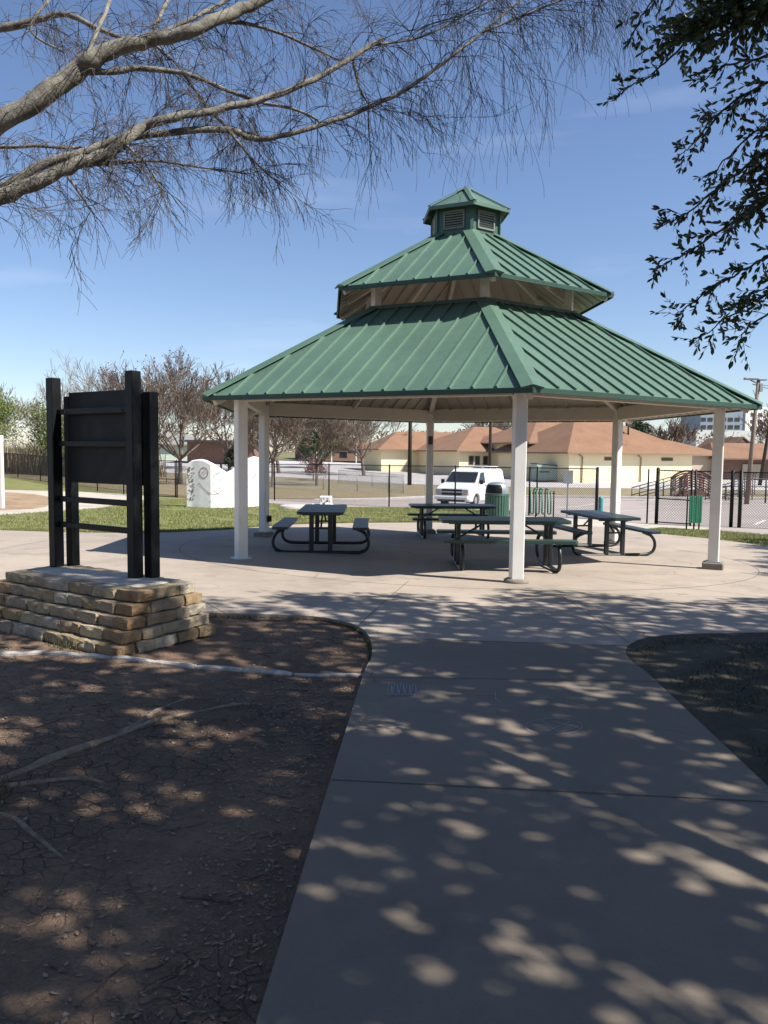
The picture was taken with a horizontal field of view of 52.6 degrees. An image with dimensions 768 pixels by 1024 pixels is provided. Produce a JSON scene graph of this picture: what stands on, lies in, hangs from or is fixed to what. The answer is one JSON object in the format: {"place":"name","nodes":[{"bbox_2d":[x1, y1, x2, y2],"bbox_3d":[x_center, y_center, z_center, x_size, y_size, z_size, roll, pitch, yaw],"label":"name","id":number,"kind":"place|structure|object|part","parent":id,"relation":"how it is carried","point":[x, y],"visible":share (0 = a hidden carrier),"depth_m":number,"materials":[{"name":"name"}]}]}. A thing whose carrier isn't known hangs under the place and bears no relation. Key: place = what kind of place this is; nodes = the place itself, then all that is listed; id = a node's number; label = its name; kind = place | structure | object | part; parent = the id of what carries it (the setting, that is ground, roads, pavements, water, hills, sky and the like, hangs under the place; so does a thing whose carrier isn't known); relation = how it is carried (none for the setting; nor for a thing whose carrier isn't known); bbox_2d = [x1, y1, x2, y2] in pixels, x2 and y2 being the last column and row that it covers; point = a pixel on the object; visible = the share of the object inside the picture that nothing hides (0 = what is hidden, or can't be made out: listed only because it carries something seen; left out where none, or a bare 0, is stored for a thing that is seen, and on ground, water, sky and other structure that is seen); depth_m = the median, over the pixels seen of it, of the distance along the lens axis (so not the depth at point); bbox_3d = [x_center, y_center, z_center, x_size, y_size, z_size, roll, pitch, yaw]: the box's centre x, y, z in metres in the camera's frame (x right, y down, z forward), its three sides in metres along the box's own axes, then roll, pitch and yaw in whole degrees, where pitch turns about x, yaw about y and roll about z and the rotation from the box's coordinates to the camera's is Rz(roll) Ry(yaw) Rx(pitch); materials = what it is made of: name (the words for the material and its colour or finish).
{"place":"outdoors","nodes":[
{"label":"outdoors","id":0,"kind":"place"},
{"bbox_2d":[0,492,47,509],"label":"mulch bed","id":1,"kind":"object","parent":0,"point":[15,501],"visible":0.78,"depth_m":28.56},
{"bbox_2d":[0,435,4,507],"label":"white post","id":2,"kind":"object","parent":1,"relation":"on","point":[2,497],"visible":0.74,"depth_m":23.26,"materials":[{"name":"metal"}]},
{"bbox_2d":[0,490,143,514],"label":"playground path","id":3,"kind":"structure","parent":0,"point":[93,495],"depth_m":34.96,"materials":[{"name":"beige concrete"}]},
{"bbox_2d":[16,449,305,459],"bbox_3d":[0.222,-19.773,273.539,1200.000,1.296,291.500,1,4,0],"label":"ground","id":4,"kind":"structure","parent":0,"point":[286,457],"depth_m":143.50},
{"bbox_2d":[295,439,367,462],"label":"brown house","id":5,"kind":"structure","parent":4,"relation":"on","point":[345,455],"depth_m":129.33,"materials":[{"name":"brick"}]},
{"bbox_2d":[339,451,347,457],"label":"window","id":6,"kind":"structure","parent":5,"relation":"in","point":[342,454],"depth_m":127.53,"materials":[{"name":"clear glass"}]},
{"bbox_2d":[3,421,763,454],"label":"woodland","id":7,"kind":"object","parent":4,"relation":"on","point":[231,434],"visible":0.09,"depth_m":189.97,"materials":[{"name":"plant"}]},
{"bbox_2d":[680,407,767,446],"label":"office block","id":8,"kind":"structure","parent":4,"relation":"on","point":[704,423],"depth_m":238.44,"materials":[{"name":"white glass"}]},
{"bbox_2d":[0,477,509,529],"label":"lawn","id":9,"kind":"structure","parent":0,"point":[16,484],"depth_m":25.84,"materials":[{"name":"green plant"}]},
{"bbox_2d":[187,456,258,507],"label":"mosaic wall","id":10,"kind":"structure","parent":9,"relation":"on","point":[210,485],"depth_m":27.76,"materials":[{"name":"white paint"}]},
{"bbox_2d":[280,504,304,509],"bbox_3d":[-3.348,-0.183,29.074,1.120,0.160,1.120,1,4,0],"label":"concrete disc","id":11,"kind":"object","parent":9,"relation":"on","point":[294,506],"visible":0.75,"depth_m":28.70,"materials":[{"name":"white concrete"}]},
{"bbox_2d":[0,451,767,1023],"bbox_3d":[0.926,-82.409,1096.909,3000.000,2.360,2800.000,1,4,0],"label":"ground","id":12,"kind":"structure","parent":0,"point":[28,1003],"depth_m":3.09,"materials":[{"name":"brown soil"}]},
{"bbox_2d":[0,383,25,436],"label":"bare tree","id":13,"kind":"object","parent":12,"relation":"on","point":[1,389],"visible":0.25,"depth_m":83.83,"materials":[{"name":"green plant"}]},
{"bbox_2d":[0,650,43,655],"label":"edging stone","id":14,"kind":"object","parent":12,"relation":"on","point":[16,653],"visible":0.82,"depth_m":5.47,"materials":[{"name":"grey stone"}]},
{"bbox_2d":[4,453,143,494],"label":"chain link fence","id":15,"kind":"object","parent":12,"relation":"on","point":[40,469],"visible":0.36,"depth_m":56.50,"materials":[{"name":"black metal"}]},
{"bbox_2d":[159,460,177,497],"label":"gate","id":16,"kind":"structure","parent":15,"relation":"attached to","point":[176,478],"depth_m":38.54,"materials":[{"name":"black metal"}]},
{"bbox_2d":[44,651,111,658],"bbox_3d":[-2.156,1.014,5.479,0.524,0.052,0.045,2,4,12],"label":"edging stone","id":17,"kind":"object","parent":12,"relation":"on","point":[88,655],"visible":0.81,"depth_m":5.46,"materials":[{"name":"grey stone"}]},
{"bbox_2d":[111,655,153,663],"bbox_3d":[-1.740,1.029,5.381,0.320,0.055,0.045,2,5,15],"label":"edging stone","id":18,"kind":"object","parent":12,"relation":"on","point":[134,659],"visible":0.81,"depth_m":5.36,"materials":[{"name":"grey stone"}]},
{"bbox_2d":[153,660,196,668],"bbox_3d":[-1.429,1.048,5.307,0.310,0.055,0.046,2,4,12],"label":"edging stone","id":19,"kind":"object","parent":12,"relation":"on","point":[174,664],"visible":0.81,"depth_m":5.29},
{"bbox_2d":[0,624,352,1023],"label":"fallen twigs","id":20,"kind":"object","parent":12,"relation":"on","point":[100,985],"visible":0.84,"depth_m":3.35,"materials":[{"name":"brown wood"}]},
{"bbox_2d":[159,433,202,459],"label":"grey roofed house","id":21,"kind":"structure","parent":12,"relation":"on","point":[169,456],"depth_m":115.42,"materials":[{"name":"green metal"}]},
{"bbox_2d":[0,620,364,1023],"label":"pebbles","id":22,"kind":"object","parent":12,"relation":"on","point":[216,998],"visible":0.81,"depth_m":3.25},
{"bbox_2d":[181,440,258,463],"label":"dark shed roof house","id":23,"kind":"structure","parent":12,"relation":"on","point":[210,451],"depth_m":104.21,"materials":[{"name":"brown brick"}]},
{"bbox_2d":[196,665,243,671],"bbox_3d":[-1.111,1.066,5.261,0.322,0.054,0.048,1,4,5],"label":"edging stone","id":24,"kind":"object","parent":12,"relation":"on","point":[221,668],"visible":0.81,"depth_m":5.24,"materials":[{"name":"grey stone"}]},
{"bbox_2d":[175,461,274,498],"bbox_3d":[-8.031,-1.618,39.958,5.232,2.017,1.168,1,4,6],"label":"chain link fence","id":25,"kind":"object","parent":12,"relation":"on","point":[220,463],"visible":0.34,"depth_m":39.73,"materials":[{"name":"black metal"}]},
{"bbox_2d":[188,363,272,469],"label":"bare tree","id":26,"kind":"object","parent":12,"relation":"on","point":[213,422],"visible":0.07,"depth_m":86.27,"materials":[{"name":"brown plant"}]},
{"bbox_2d":[243,667,292,675],"bbox_3d":[-0.780,1.081,5.222,0.332,0.057,0.060,1,4,8],"label":"edging stone","id":27,"kind":"object","parent":12,"relation":"on","point":[267,671],"visible":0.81,"depth_m":5.20,"materials":[{"name":"grey stone"}]},
{"bbox_2d":[220,418,331,471],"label":"bare tree","id":28,"kind":"object","parent":12,"relation":"on","point":[277,461],"visible":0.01,"depth_m":83.56,"materials":[{"name":"brown plant"}]},
{"bbox_2d":[290,421,343,465],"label":"evergreen tree","id":29,"kind":"object","parent":12,"relation":"on","point":[313,442],"visible":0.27,"depth_m":99.09,"materials":[{"name":"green plant"}]},
{"bbox_2d":[294,673,362,676],"bbox_3d":[-0.370,1.103,5.218,0.461,0.043,0.045,0,4,-4],"label":"edging stone","id":30,"kind":"object","parent":12,"relation":"on","point":[331,675],"visible":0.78,"depth_m":5.20,"materials":[{"name":"grey stone"}]},
{"bbox_2d":[0,0,767,858],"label":"bare tree","id":31,"kind":"object","parent":12,"relation":"on","point":[70,160],"visible":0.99,"depth_m":4.69,"materials":[{"name":"grey plant"}]},
{"bbox_2d":[4,473,767,498],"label":"verge","id":32,"kind":"structure","parent":12,"relation":"on","point":[606,492],"depth_m":56.77,"materials":[{"name":"plant"}]},
{"bbox_2d":[0,387,43,445],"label":"spring tree","id":33,"kind":"object","parent":32,"relation":"on","point":[5,408],"visible":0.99,"depth_m":66.12,"materials":[{"name":"green plant"}]},
{"bbox_2d":[9,388,67,448],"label":"bare tree","id":34,"kind":"object","parent":32,"relation":"on","point":[26,420],"visible":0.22,"depth_m":71.44,"materials":[{"name":"brown plant"}]},
{"bbox_2d":[21,398,63,453],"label":"spring tree","id":35,"kind":"object","parent":32,"relation":"on","point":[42,435],"visible":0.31,"depth_m":67.26,"materials":[{"name":"green plant"}]},
{"bbox_2d":[3,441,165,477],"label":"reeds","id":36,"kind":"object","parent":32,"relation":"on","point":[7,448],"visible":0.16,"depth_m":66.70,"materials":[{"name":"brown plant"}]},
{"bbox_2d":[35,349,169,423],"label":"bare tree","id":37,"kind":"object","parent":32,"relation":"on","point":[75,384],"visible":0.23,"depth_m":64.28,"materials":[{"name":"brown plant"}]},
{"bbox_2d":[72,346,234,449],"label":"bare tree","id":38,"kind":"object","parent":32,"relation":"on","point":[116,384],"visible":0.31,"depth_m":61.14,"materials":[{"name":"brown plant"}]},
{"bbox_2d":[123,360,233,484],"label":"bare tree","id":39,"kind":"object","parent":32,"relation":"on","point":[191,397],"visible":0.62,"depth_m":55.60,"materials":[{"name":"brown plant"}]},
{"bbox_2d":[220,441,233,467],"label":"evergreen tree","id":40,"kind":"object","parent":32,"relation":"on","point":[228,458],"visible":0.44,"depth_m":65.85,"materials":[{"name":"green plant"}]},
{"bbox_2d":[223,414,319,486],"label":"bare tree","id":41,"kind":"object","parent":32,"relation":"on","point":[287,425],"visible":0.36,"depth_m":55.20,"materials":[{"name":"brown plant"}]},
{"bbox_2d":[166,468,404,492],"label":"galvanised fence","id":42,"kind":"object","parent":32,"relation":"on","point":[385,478],"visible":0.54,"depth_m":55.49,"materials":[{"name":"grey metal"}]},
{"bbox_2d":[297,454,330,480],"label":"pink shrub","id":43,"kind":"object","parent":32,"relation":"on","point":[311,470],"visible":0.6,"depth_m":71.75,"materials":[{"name":"brown plant"}]},
{"bbox_2d":[271,418,373,485],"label":"bare tree","id":44,"kind":"object","parent":32,"relation":"on","point":[329,432],"visible":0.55,"depth_m":60.92,"materials":[{"name":"brown plant"}]},
{"bbox_2d":[407,422,411,484],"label":"utility pole","id":45,"kind":"object","parent":32,"relation":"on","point":[409,448],"visible":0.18,"depth_m":67.66,"materials":[{"name":"brown wood"}]},
{"bbox_2d":[631,470,755,500],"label":"arched footbridge","id":46,"kind":"object","parent":32,"relation":"on","point":[684,485],"visible":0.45,"depth_m":52.97,"materials":[{"name":"brown metal"}]},
{"bbox_2d":[274,464,598,519],"bbox_3d":[1.066,-1.076,33.507,17.420,2.106,0.115,4,6,40],"label":"chain link fence","id":47,"kind":"object","parent":12,"relation":"on","point":[596,489],"visible":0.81,"depth_m":33.01,"materials":[{"name":"black metal"}]},
{"bbox_2d":[160,460,767,489],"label":"car park","id":48,"kind":"structure","parent":12,"relation":"on","point":[601,484],"depth_m":80.79,"materials":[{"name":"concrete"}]},
{"bbox_2d":[326,420,417,474],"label":"bare tree","id":49,"kind":"object","parent":48,"relation":"on","point":[360,455],"visible":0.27,"depth_m":83.75,"materials":[{"name":"brown plant"}]},
{"bbox_2d":[488,423,491,468],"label":"utility pole","id":50,"kind":"object","parent":48,"relation":"on","point":[490,445],"visible":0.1,"depth_m":79.58,"materials":[{"name":"brown wood"}]},
{"bbox_2d":[530,463,557,479],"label":"dumpster","id":51,"kind":"object","parent":48,"relation":"on","point":[549,474],"visible":0.78,"depth_m":77.02,"materials":[{"name":"green metal"}]},
{"bbox_2d":[458,423,510,430],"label":"bare tree","id":52,"kind":"object","parent":12,"relation":"on","point":[500,426],"visible":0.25,"depth_m":116.19,"materials":[{"name":"brown plant"}]},
{"bbox_2d":[256,637,767,1023],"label":"footpath","id":53,"kind":"structure","parent":12,"relation":"on","point":[423,902],"depth_m":2.75,"materials":[{"name":"concrete"}]},
{"bbox_2d":[357,422,711,482],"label":"building","id":54,"kind":"structure","parent":12,"relation":"on","point":[574,444],"depth_m":81.99,"materials":[{"name":"beige paint"}]},
{"bbox_2d":[468,456,473,464],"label":"window","id":55,"kind":"structure","parent":54,"relation":"in","point":[471,458],"depth_m":88.92,"materials":[{"name":"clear glass"}]},
{"bbox_2d":[474,456,479,464],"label":"window","id":56,"kind":"structure","parent":54,"relation":"in","point":[477,458],"depth_m":89.20,"materials":[{"name":"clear glass"}]},
{"bbox_2d":[483,456,487,464],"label":"window","id":57,"kind":"structure","parent":54,"relation":"in","point":[485,458],"depth_m":89.60,"materials":[{"name":"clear glass"}]},
{"bbox_2d":[661,458,672,460],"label":"window","id":58,"kind":"structure","parent":54,"relation":"in","point":[662,459],"depth_m":79.71,"materials":[{"name":"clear glass"}]},
{"bbox_2d":[332,495,767,499],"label":"kerb","id":59,"kind":"structure","parent":12,"relation":"on","point":[623,497],"depth_m":50.88,"materials":[{"name":"concrete"}]},
{"bbox_2d":[629,420,665,434],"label":"evergreen tree","id":60,"kind":"object","parent":12,"relation":"on","point":[640,426],"visible":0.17,"depth_m":102.22,"materials":[{"name":"green plant"}]},
{"bbox_2d":[645,417,698,443],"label":"bare tree","id":61,"kind":"object","parent":12,"relation":"on","point":[675,431],"visible":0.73,"depth_m":93.94,"materials":[{"name":"brown plant"}]},
{"bbox_2d":[697,437,749,446],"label":"gable house","id":62,"kind":"structure","parent":12,"relation":"on","point":[731,440],"depth_m":99.74,"materials":[{"name":"brown"}]},
{"bbox_2d":[694,469,767,528],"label":"chain link fence","id":63,"kind":"object","parent":12,"relation":"on","point":[739,498],"visible":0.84,"depth_m":25.09,"materials":[{"name":"black metal"}]},
{"bbox_2d":[699,443,767,479],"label":"carport building","id":64,"kind":"structure","parent":12,"relation":"on","point":[736,456],"depth_m":85.88,"materials":[{"name":"brown brick"}]},
{"bbox_2d":[742,464,760,477],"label":"garage door","id":65,"kind":"structure","parent":64,"relation":"in","point":[756,467],"depth_m":85.66,"materials":[{"name":"beige paint"}]},
{"bbox_2d":[722,478,767,502],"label":"pipe rail","id":66,"kind":"object","parent":12,"relation":"on","point":[765,486],"visible":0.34,"depth_m":47.13,"materials":[{"name":"grey metal"}]},
{"bbox_2d":[738,403,767,442],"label":"bare tree","id":67,"kind":"object","parent":12,"relation":"on","point":[763,430],"visible":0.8,"depth_m":99.44,"materials":[{"name":"brown plant"}]},
{"bbox_2d":[758,430,767,484],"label":"utility pole","id":68,"kind":"object","parent":12,"relation":"on","point":[764,458],"visible":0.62,"depth_m":74.68,"materials":[{"name":"brown wood"}]},
{"bbox_2d":[0,523,767,645],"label":"plaza","id":69,"kind":"structure","parent":0,"point":[493,608],"depth_m":9.45,"materials":[{"name":"concrete"}]},
{"bbox_2d":[0,564,215,655],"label":"stone plinth","id":70,"kind":"structure","parent":69,"relation":"on","point":[104,611],"depth_m":5.95,"materials":[{"name":"stone"}]},
{"bbox_2d":[46,370,159,578],"bbox_3d":[-2.392,-0.321,6.569,1.211,1.665,0.217,4,5,34],"label":"notice frame","id":71,"kind":"object","parent":70,"relation":"on","point":[111,436],"visible":0.99,"depth_m":6.49,"materials":[{"name":"black paint"}]},
{"bbox_2d":[271,504,369,553],"bbox_3d":[-1.023,0.279,13.111,1.586,0.697,1.830,1,4,-1],"label":"picnic table","id":72,"kind":"object","parent":69,"relation":"on","point":[330,511],"visible":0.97,"depth_m":12.47,"materials":[{"name":"metal"}]},
{"bbox_2d":[8,531,767,801],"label":"slab joints","id":73,"kind":"object","parent":69,"relation":"on","point":[536,679],"visible":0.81,"depth_m":5.07,"materials":[{"name":"grey concrete"}]},
{"bbox_2d":[407,503,496,538],"bbox_3d":[1.468,0.193,16.813,1.830,0.697,1.587,0,4,-3],"label":"picnic table","id":74,"kind":"object","parent":69,"relation":"on","point":[420,519],"visible":0.75,"depth_m":16.65,"materials":[{"name":"metal"}]},
{"bbox_2d":[197,567,714,733],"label":"chalk marks","id":75,"kind":"object","parent":69,"relation":"on","point":[398,690],"visible":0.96,"depth_m":4.71},
{"bbox_2d":[200,186,762,583],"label":"pavilion","id":76,"kind":"structure","parent":69,"relation":"on","point":[467,313],"depth_m":11.38,"materials":[{"name":"green metal"}]},
{"bbox_2d":[485,481,508,516],"bbox_3d":[3.333,-0.294,22.942,0.730,1.220,0.725,1,4,0],"label":"trash can","id":77,"kind":"object","parent":69,"relation":"on","point":[497,494],"visible":0.62,"depth_m":22.64,"materials":[{"name":"green paint"}]},
{"bbox_2d":[436,516,577,572],"bbox_3d":[1.725,0.442,11.285,1.830,0.697,1.587,1,4,-1],"label":"picnic table","id":78,"kind":"object","parent":69,"relation":"on","point":[456,541],"visible":0.98,"depth_m":11.09,"materials":[{"name":"metal"}]},
{"bbox_2d":[543,510,660,555],"bbox_3d":[3.916,0.380,14.217,1.587,0.697,1.830,0,4,-10],"label":"picnic table","id":79,"kind":"object","parent":69,"relation":"on","point":[608,518],"visible":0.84,"depth_m":13.67,"materials":[{"name":"metal"}]},
{"bbox_2d":[626,633,767,784],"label":"planting bed","id":80,"kind":"object","parent":69,"relation":"on","point":[724,726],"visible":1,"depth_m":5.19,"materials":[{"name":"soil"}]},
{"bbox_2d":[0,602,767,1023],"bbox_3d":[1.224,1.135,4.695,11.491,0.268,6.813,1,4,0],"label":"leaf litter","id":81,"kind":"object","parent":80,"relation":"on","point":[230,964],"visible":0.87,"depth_m":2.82,"materials":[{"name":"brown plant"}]},
{"bbox_2d":[0,614,767,800],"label":"weeds","id":82,"kind":"object","parent":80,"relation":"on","point":[369,654],"visible":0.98,"depth_m":5.50,"materials":[{"name":"green plant"}]},
{"bbox_2d":[595,0,767,370],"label":"live oak","id":83,"kind":"object","parent":80,"relation":"on","point":[715,15],"visible":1,"depth_m":3.46,"materials":[{"name":"green plant"}]},
{"bbox_2d":[0,498,767,545],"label":"grass","id":84,"kind":"structure","parent":0,"point":[741,537],"depth_m":21.49,"materials":[{"name":"green plant"}]},
{"bbox_2d":[0,0,767,451],"label":"sky","id":85,"kind":"structure","parent":0,"point":[223,296],"materials":[{"name":"blue"}]},
{"bbox_2d":[269,498,767,533],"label":"driveway","id":86,"kind":"structure","parent":0,"point":[639,506],"depth_m":38.35,"materials":[{"name":"concrete"}]},
{"bbox_2d":[320,496,331,503],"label":"painted block","id":87,"kind":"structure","parent":86,"relation":"on","point":[325,499],"depth_m":32.46,"materials":[{"name":"white paint"}]},
{"bbox_2d":[434,466,503,503],"bbox_3d":[4.542,-1.370,40.633,2.340,2.040,4.880,3,5,30],"label":"parked van","id":88,"kind":"object","parent":86,"relation":"on","point":[470,486],"visible":0.62,"depth_m":39.40,"materials":[{"name":"paint"}]},
{"bbox_3d":[4.953,-1.752,39.525,0.098,0.540,0.870,3,5,30],"label":"side window","id":89,"kind":"part","parent":88,"relation":"part of","materials":[{"name":"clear glass"}]},
{"bbox_2d":[281,496,765,524],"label":"bay markings","id":90,"kind":"object","parent":86,"relation":"on","point":[630,510],"visible":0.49,"depth_m":39.31,"materials":[{"name":"paint"}]},
{"bbox_2d":[563,470,572,516],"bbox_3d":[6.908,-0.659,29.219,0.360,1.820,0.061,1,4,0],"label":"parking sign","id":91,"kind":"object","parent":86,"relation":"on","point":[570,480],"visible":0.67,"depth_m":29.14,"materials":[{"name":"grey metal"}]},
{"bbox_2d":[598,496,602,510],"bbox_3d":[8.052,-0.169,28.865,0.180,0.840,0.175,1,4,0],"label":"bollard","id":92,"kind":"object","parent":86,"relation":"on","point":[600,503],"visible":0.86,"depth_m":28.79,"materials":[{"name":"blue paint"}]},
{"bbox_2d":[646,469,649,522],"bbox_3d":[8.876,-0.498,26.131,0.052,1.890,0.052,-1,5,-22],"label":"fence post","id":93,"kind":"object","parent":86,"relation":"on","point":[647,496],"visible":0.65,"depth_m":26.11,"materials":[{"name":"black metal"}]},
{"bbox_2d":[654,467,693,525],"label":"gate","id":94,"kind":"structure","parent":86,"relation":"on","point":[657,494],"depth_m":25.73,"materials":[{"name":"black metal"}]},
{"bbox_2d":[743,377,766,503],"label":"utility pole","id":95,"kind":"object","parent":86,"relation":"on","point":[759,386],"visible":0.94,"depth_m":45.99,"materials":[{"name":"brown wood"}]},
{"bbox_2d":[753,384,767,429],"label":"overhead wires","id":96,"kind":"object","parent":95,"relation":"attached to","point":[756,398],"visible":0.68,"depth_m":45.62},
{"bbox_2d":[525,516,707,529],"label":"gate walk","id":97,"kind":"structure","parent":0,"point":[600,523],"depth_m":24.80,"materials":[{"name":"beige concrete"}]},
{"bbox_2d":[530,488,554,516],"bbox_3d":[4.864,-0.189,23.878,0.780,1.120,0.109,1,4,4],"label":"loop rack","id":98,"kind":"object","parent":97,"relation":"on","point":[535,495],"visible":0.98,"depth_m":23.83,"materials":[{"name":"green metal"}]},
{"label":"lawn","id":99,"kind":"structure","parent":0,"visible":0},
{"bbox_2d":[686,494,702,529],"bbox_3d":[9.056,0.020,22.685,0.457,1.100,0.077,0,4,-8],"label":"trash can","id":100,"kind":"object","parent":99,"relation":"on","point":[696,501],"visible":0.94,"depth_m":22.65,"materials":[{"name":"green metal"}]}
]}

